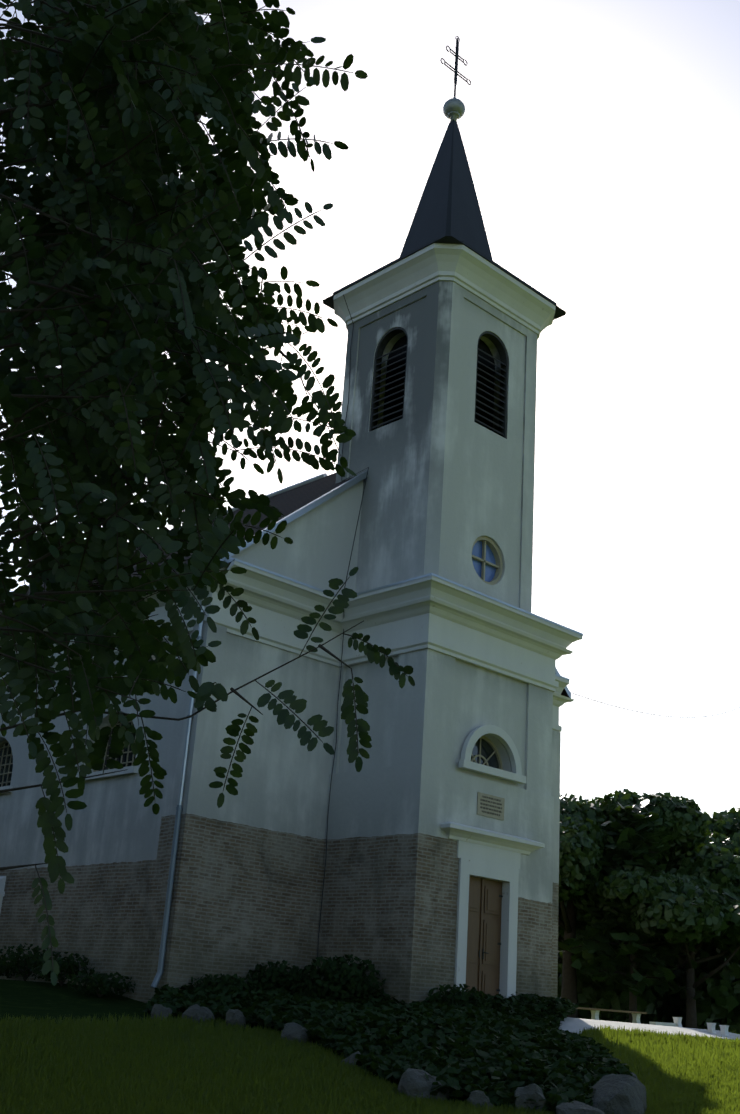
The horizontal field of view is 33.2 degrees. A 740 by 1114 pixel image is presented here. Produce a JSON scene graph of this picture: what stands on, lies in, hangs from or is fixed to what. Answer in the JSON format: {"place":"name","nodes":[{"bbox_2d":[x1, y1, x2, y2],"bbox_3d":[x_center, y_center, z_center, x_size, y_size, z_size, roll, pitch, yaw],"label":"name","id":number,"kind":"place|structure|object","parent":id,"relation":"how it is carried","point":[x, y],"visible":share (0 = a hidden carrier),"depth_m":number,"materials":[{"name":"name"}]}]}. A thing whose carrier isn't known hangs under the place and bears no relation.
{"place":"outdoors","nodes":[
{"label":"outdoors","id":0,"kind":"place"},
{"bbox_2d":[0,0,407,966],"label":"locust tree","id":1,"kind":"object","parent":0,"point":[44,308],"depth_m":4.02,"materials":[{"name":"green plant"}]},
{"bbox_2d":[0,0,414,985],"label":"locust tree leaflets","id":2,"kind":"object","parent":1,"relation":"attached to","point":[120,538],"visible":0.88,"depth_m":4.00,"materials":[{"name":"green plant"}]},
{"bbox_2d":[0,979,737,1113],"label":"soil","id":3,"kind":"structure","parent":0,"point":[18,998],"depth_m":24.87,"materials":[{"name":"green plant"}]},
{"bbox_2d":[0,958,20,977],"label":"shrub","id":4,"kind":"object","parent":3,"relation":"on","point":[6,971],"visible":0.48,"depth_m":29.11,"materials":[{"name":"green plant"}]},
{"bbox_2d":[0,943,57,980],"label":"shrub","id":5,"kind":"object","parent":3,"relation":"on","point":[12,958],"depth_m":28.23,"materials":[{"name":"green plant"}]},
{"bbox_2d":[30,951,94,985],"bbox_3d":[-6.732,9.044,27.285,1.463,0.723,1.449,22,-27,-39],"label":"shrub","id":6,"kind":"object","parent":3,"relation":"on","point":[63,965],"depth_m":27.10,"materials":[{"name":"green plant"}]},
{"bbox_2d":[66,970,135,996],"bbox_3d":[-5.643,8.966,26.087,1.497,0.552,1.549,22,-27,-39],"label":"shrub","id":7,"kind":"object","parent":3,"relation":"on","point":[108,984],"depth_m":25.82,"materials":[{"name":"green plant"}]},
{"bbox_2d":[150,1004,171,1018],"bbox_3d":[-3.750,8.230,22.250,0.380,0.410,0.358,16,-23,-29],"label":"rockery stone","id":8,"kind":"object","parent":3,"relation":"on","point":[157,1009],"visible":0.58,"depth_m":22.17,"materials":[{"name":"stone"}]},
{"bbox_2d":[0,631,338,1002],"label":"nave walls","id":9,"kind":"structure","parent":3,"relation":"on","point":[258,898],"depth_m":28.19,"materials":[{"name":"white paint"}]},
{"bbox_2d":[0,876,5,912],"bbox_3d":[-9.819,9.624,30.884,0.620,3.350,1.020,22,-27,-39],"label":"wall plaque","id":10,"kind":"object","parent":9,"relation":"attached to","point":[2,884],"depth_m":31.20,"materials":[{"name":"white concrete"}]},
{"bbox_2d":[0,722,135,786],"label":"window","id":11,"kind":"structure","parent":9,"relation":"in","point":[130,756],"depth_m":33.46,"materials":[{"name":"glass"}]},
{"bbox_2d":[0,716,135,786],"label":"window frame","id":12,"kind":"object","parent":9,"relation":"in","point":[4,742],"visible":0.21,"depth_m":33.52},
{"bbox_2d":[0,766,137,793],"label":"nave window sills","id":13,"kind":"structure","parent":9,"relation":"attached to","point":[132,770],"depth_m":29.05,"materials":[{"name":"white paint"}]},
{"bbox_2d":[151,636,202,988],"bbox_3d":[-4.107,5.280,26.548,0.250,7.483,0.144,22,-27,-39],"label":"downspout","id":14,"kind":"object","parent":9,"relation":"attached to","point":[162,949],"visible":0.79,"depth_m":25.89,"materials":[{"name":"grey paint"}]},
{"bbox_2d":[0,473,569,697],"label":"roof","id":15,"kind":"structure","parent":9,"relation":"on","point":[286,503],"depth_m":34.51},
{"bbox_2d":[11,471,570,804],"bbox_3d":[-7.377,4.423,40.856,13.730,11.194,24.460,22,-27,-39],"label":"rain gutter","id":16,"kind":"object","parent":9,"relation":"attached to","point":[289,518],"visible":0.23,"depth_m":30.40,"materials":[{"name":"metal"}]},
{"bbox_2d":[0,559,582,731],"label":"cornice","id":17,"kind":"structure","parent":9,"relation":"attached to","point":[434,613],"depth_m":29.56,"materials":[{"name":"white paint"}]},
{"bbox_2d":[224,557,582,680],"bbox_3d":[2.205,1.492,31.348,12.360,0.210,3.585,22,-27,-39],"label":"cornice flashing","id":18,"kind":"object","parent":17,"relation":"on","point":[230,559],"visible":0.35,"depth_m":29.33,"materials":[{"name":"metal"}]},
{"bbox_2d":[572,693,739,717],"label":"overhead wire","id":19,"kind":"object","parent":17,"relation":"attached to","point":[651,714],"visible":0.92,"depth_m":49.77,"materials":[{"name":"grey metal"}]},
{"bbox_2d":[148,480,560,1000],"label":"nave gable and pilasters","id":20,"kind":"structure","parent":9,"relation":"attached to","point":[316,553],"depth_m":27.87,"materials":[{"name":"white paint"}]},
{"bbox_2d":[182,1004,214,1023],"bbox_3d":[-3.057,8.215,22.049,0.474,0.522,0.552,22,-27,-39],"label":"rockery stone","id":21,"kind":"object","parent":3,"relation":"on","point":[197,1012],"visible":0.6,"depth_m":21.97,"materials":[{"name":"stone"}]},
{"bbox_2d":[186,973,261,993],"bbox_3d":[-2.997,8.946,25.541,1.589,0.758,1.649,22,-27,-39],"label":"shrub","id":22,"kind":"object","parent":3,"relation":"on","point":[236,981],"depth_m":25.26,"materials":[{"name":"green plant"}]},
{"bbox_2d":[226,1009,245,1028],"bbox_3d":[-2.320,8.141,21.635,0.400,0.501,0.468,3,-20,4],"label":"rockery stone","id":23,"kind":"object","parent":3,"relation":"on","point":[234,1016],"visible":0.5,"depth_m":21.51,"materials":[{"name":"stone"}]},
{"bbox_2d":[245,960,310,993],"bbox_3d":[-1.963,9.102,26.517,1.396,0.971,1.434,22,-27,-39],"label":"shrub","id":24,"kind":"object","parent":3,"relation":"on","point":[273,973],"depth_m":26.25,"materials":[{"name":"green plant"}]},
{"bbox_2d":[281,1022,311,1044],"bbox_3d":[-1.150,7.709,19.904,0.503,0.460,0.518,2,-20,6],"label":"rockery stone","id":25,"kind":"object","parent":3,"relation":"on","point":[292,1030],"visible":0.52,"depth_m":19.79,"materials":[{"name":"stone"}]},
{"bbox_2d":[297,954,385,1000],"bbox_3d":[-0.600,9.045,26.342,1.923,1.224,1.983,22,-27,-39],"label":"bush","id":26,"kind":"object","parent":3,"relation":"on","point":[340,980],"depth_m":25.95,"materials":[{"name":"green plant"}]},
{"bbox_2d":[340,1051,361,1067],"bbox_3d":[-0.237,7.319,17.883,0.388,0.398,0.465,-3,-21,18],"label":"rockery stone","id":27,"kind":"object","parent":3,"relation":"on","point":[351,1058],"visible":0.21,"depth_m":17.78,"materials":[{"name":"stone"}]},
{"bbox_2d":[143,983,635,1110],"bbox_3d":[-0.144,8.380,22.335,8.733,1.737,14.152,2,-20,6],"label":"ivy ground cover","id":28,"kind":"object","parent":3,"relation":"on","point":[521,1042],"visible":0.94,"depth_m":19.50,"materials":[{"name":"green plant"}]},
{"bbox_2d":[395,1068,448,1101],"bbox_3d":[0.645,6.865,15.895,0.603,0.577,0.690,22,-27,-39],"label":"rockery stone","id":29,"kind":"object","parent":3,"relation":"on","point":[414,1082],"visible":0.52,"depth_m":15.77,"materials":[{"name":"stone"}]},
{"bbox_2d":[315,763,553,1004],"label":"tower plinth","id":30,"kind":"structure","parent":3,"relation":"on","point":[389,900],"depth_m":27.75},
{"bbox_2d":[331,648,552,795],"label":"church wall","id":31,"kind":"structure","parent":3,"relation":"on","point":[440,710],"depth_m":29.17,"materials":[{"name":"white paint"}]},
{"bbox_2d":[317,294,368,968],"bbox_3d":[-0.834,1.033,31.122,0.873,18.177,1.491,22,-27,-39],"label":"lightning conductor","id":32,"kind":"object","parent":31,"relation":"attached to","point":[342,646],"visible":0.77,"depth_m":30.31,"materials":[{"name":"grey metal"}]},
{"bbox_2d":[336,281,536,611],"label":"bell tower wall","id":33,"kind":"structure","parent":31,"relation":"on","point":[449,481],"depth_m":31.98,"materials":[{"name":"white paint"}]},
{"bbox_2d":[369,327,507,437],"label":"louvered windows","id":34,"kind":"structure","parent":33,"relation":"in","point":[389,335],"depth_m":33.20,"materials":[{"name":"brown wood"}]},
{"bbox_2d":[322,119,565,319],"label":"spire","id":35,"kind":"structure","parent":33,"relation":"on","point":[448,210],"depth_m":35.76,"materials":[{"name":"metal"}]},
{"bbox_2d":[443,97,464,121],"bbox_3d":[2.549,-13.553,37.696,0.680,0.970,0.680,22,-27,-39],"label":"ball finial","id":36,"kind":"object","parent":35,"relation":"on","point":[454,108],"visible":0.96,"depth_m":37.49,"materials":[{"name":"grey metal"}]},
{"bbox_2d":[440,36,470,96],"bbox_3d":[2.656,-15.089,38.263,1.394,2.391,0.060,22,-27,-39],"label":"cross","id":37,"kind":"object","parent":36,"relation":"on","point":[456,55],"visible":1,"depth_m":38.29,"materials":[{"name":"metal"}]},
{"bbox_2d":[333,243,555,340],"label":"cornice","id":38,"kind":"structure","parent":33,"relation":"on","point":[473,272],"depth_m":33.53,"materials":[{"name":"white paint"}]},
{"bbox_2d":[472,536,502,584],"bbox_3d":[2.878,0.108,31.333,1.290,1.290,0.150,22,-27,-39],"label":"round window frame","id":39,"kind":"object","parent":33,"relation":"in","point":[491,544],"visible":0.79,"depth_m":31.48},
{"bbox_2d":[472,541,495,581],"bbox_3d":[2.816,0.127,31.395,1.320,1.320,0.030,22,-27,-39],"label":"window glass","id":40,"kind":"object","parent":39,"relation":"in","point":[490,571],"visible":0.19,"depth_m":31.45,"materials":[{"name":"blue glass"}]},
{"bbox_2d":[471,736,502,769],"bbox_3d":[2.615,4.634,29.478,1.660,0.850,0.060,22,-27,-39],"label":"window frame","id":41,"kind":"object","parent":31,"relation":"attached to","point":[492,745],"visible":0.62,"depth_m":29.68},
{"bbox_2d":[471,738,498,768],"bbox_3d":[2.580,4.644,29.513,1.700,0.950,0.040,22,-27,-39],"label":"window glass","id":42,"kind":"object","parent":41,"relation":"in","point":[487,750],"visible":0.36,"depth_m":29.67,"materials":[{"name":"glass"}]},
{"bbox_2d":[477,792,504,819],"bbox_3d":[2.795,5.772,28.765,0.940,0.510,0.035,22,-27,-39],"label":"memorial plaque","id":43,"kind":"object","parent":31,"relation":"attached to","point":[479,809],"visible":0.86,"depth_m":28.74,"materials":[{"name":"stone"}]},
{"bbox_2d":[480,795,501,815],"bbox_3d":[2.806,5.764,28.756,0.760,0.384,0.008,22,-27,-39],"label":"memorial plaque lettering","id":44,"kind":"object","parent":43,"relation":"attached to","point":[490,805],"visible":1,"depth_m":28.74},
{"bbox_2d":[440,725,544,998],"bbox_3d":[2.728,6.975,28.303,3.300,6.370,0.535,22,-27,-39],"label":"door trim","id":45,"kind":"structure","parent":31,"relation":"attached to","point":[488,854],"depth_m":28.29,"materials":[{"name":"white paint"}]},
{"bbox_2d":[465,876,501,998],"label":"door leaves","id":46,"kind":"object","parent":45,"relation":"attached to","point":[484,917],"visible":0.6,"depth_m":27.95,"materials":[{"name":"brown wood"}]},
{"bbox_2d":[479,895,502,991],"bbox_3d":[2.520,8.583,27.817,1.380,2.095,0.087,22,-27,-39],"label":"door hardware","id":47,"kind":"object","parent":46,"relation":"attached to","point":[488,953],"depth_m":27.79,"materials":[{"name":"black metal"}]},
{"bbox_2d":[422,984,487,1008],"bbox_3d":[1.800,9.302,25.792,1.426,0.856,1.438,22,-27,-39],"label":"bush","id":48,"kind":"object","parent":3,"relation":"on","point":[459,997],"depth_m":25.56,"materials":[{"name":"green plant"}]},
{"bbox_2d":[467,1090,492,1109],"bbox_3d":[1.358,6.839,15.454,0.327,0.381,0.259,7,-20,-7],"label":"rockery stone","id":49,"kind":"object","parent":3,"relation":"on","point":[478,1096],"visible":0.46,"depth_m":15.40,"materials":[{"name":"stone"}]},
{"bbox_2d":[514,1083,546,1111],"bbox_3d":[2.013,6.893,15.559,0.448,0.553,0.461,2,-20,4],"label":"rockery stone","id":50,"kind":"object","parent":3,"relation":"on","point":[534,1091],"visible":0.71,"depth_m":15.47,"materials":[{"name":"stone"}]},
{"bbox_2d":[555,1101,604,1113],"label":"rockery stone","id":51,"kind":"object","parent":3,"relation":"on","point":[576,1107],"visible":0.9,"depth_m":15.05,"materials":[{"name":"stone"}]},
{"bbox_2d":[592,1074,646,1113],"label":"rockery stone","id":52,"kind":"object","parent":3,"relation":"on","point":[619,1094],"visible":0.85,"depth_m":15.56,"materials":[{"name":"stone"}]},
{"bbox_2d":[558,797,693,944],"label":"linden tree","id":53,"kind":"object","parent":3,"relation":"on","point":[581,924],"depth_m":56.55,"materials":[{"name":"green plant"}]},
{"bbox_2d":[558,793,704,1022],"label":"deciduous tree","id":54,"kind":"object","parent":3,"relation":"on","point":[591,952],"depth_m":47.62,"materials":[{"name":"green plant"}]},
{"bbox_2d":[558,789,709,1017],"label":"linden tree","id":55,"kind":"object","parent":3,"relation":"on","point":[584,837],"depth_m":49.50,"materials":[{"name":"green plant"}]},
{"bbox_2d":[550,1017,739,1039],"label":"concrete path","id":56,"kind":"structure","parent":3,"relation":"on","point":[573,1025],"depth_m":30.05,"materials":[{"name":"grey concrete"}]},
{"bbox_2d":[557,941,739,1033],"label":"understory shrubs","id":57,"kind":"object","parent":3,"relation":"on","point":[720,1003],"visible":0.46,"depth_m":49.72,"materials":[{"name":"green plant"}]},
{"bbox_2d":[564,901,737,970],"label":"linden tree","id":58,"kind":"object","parent":3,"relation":"on","point":[708,948],"depth_m":52.85,"materials":[{"name":"green plant"}]},
{"bbox_2d":[590,1010,729,1035],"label":"concrete bench ends","id":59,"kind":"object","parent":3,"relation":"on","point":[676,1023],"visible":0.52,"depth_m":34.67,"materials":[{"name":"grey concrete"}]},
{"bbox_2d":[576,1007,646,1013],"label":"bench seat planks","id":60,"kind":"object","parent":59,"relation":"on","point":[609,1010],"visible":0.54,"depth_m":34.18,"materials":[{"name":"wood"}]},
{"bbox_2d":[594,870,739,1028],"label":"maple tree","id":61,"kind":"object","parent":3,"relation":"on","point":[673,908],"depth_m":45.82,"materials":[{"name":"green plant"}]},
{"bbox_2d":[666,830,739,953],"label":"maple tree","id":62,"kind":"object","parent":3,"relation":"on","point":[715,858],"depth_m":50.41,"materials":[{"name":"green plant"}]},
{"bbox_2d":[707,807,739,856],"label":"maple tree","id":63,"kind":"object","parent":3,"relation":"on","point":[726,823],"visible":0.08,"depth_m":56.06,"materials":[{"name":"green plant"}]},
{"bbox_2d":[0,1012,739,1113],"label":"lawn grass","id":64,"kind":"structure","parent":0,"point":[164,1065],"depth_m":16.63,"materials":[{"name":"green plant"}]},
{"bbox_2d":[0,0,739,817],"label":"sky","id":65,"kind":"structure","parent":0,"point":[601,138],"materials":[{"name":"white"}]},
{"bbox_2d":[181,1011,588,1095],"bbox_3d":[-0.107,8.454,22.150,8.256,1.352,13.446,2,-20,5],"label":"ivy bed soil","id":66,"kind":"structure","parent":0,"point":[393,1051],"depth_m":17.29,"materials":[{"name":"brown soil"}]},
{"bbox_2d":[558,934,563,942],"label":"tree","id":67,"kind":"object","parent":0,"point":[560,939],"depth_m":77.42,"materials":[{"name":"green plant"}]}
]}

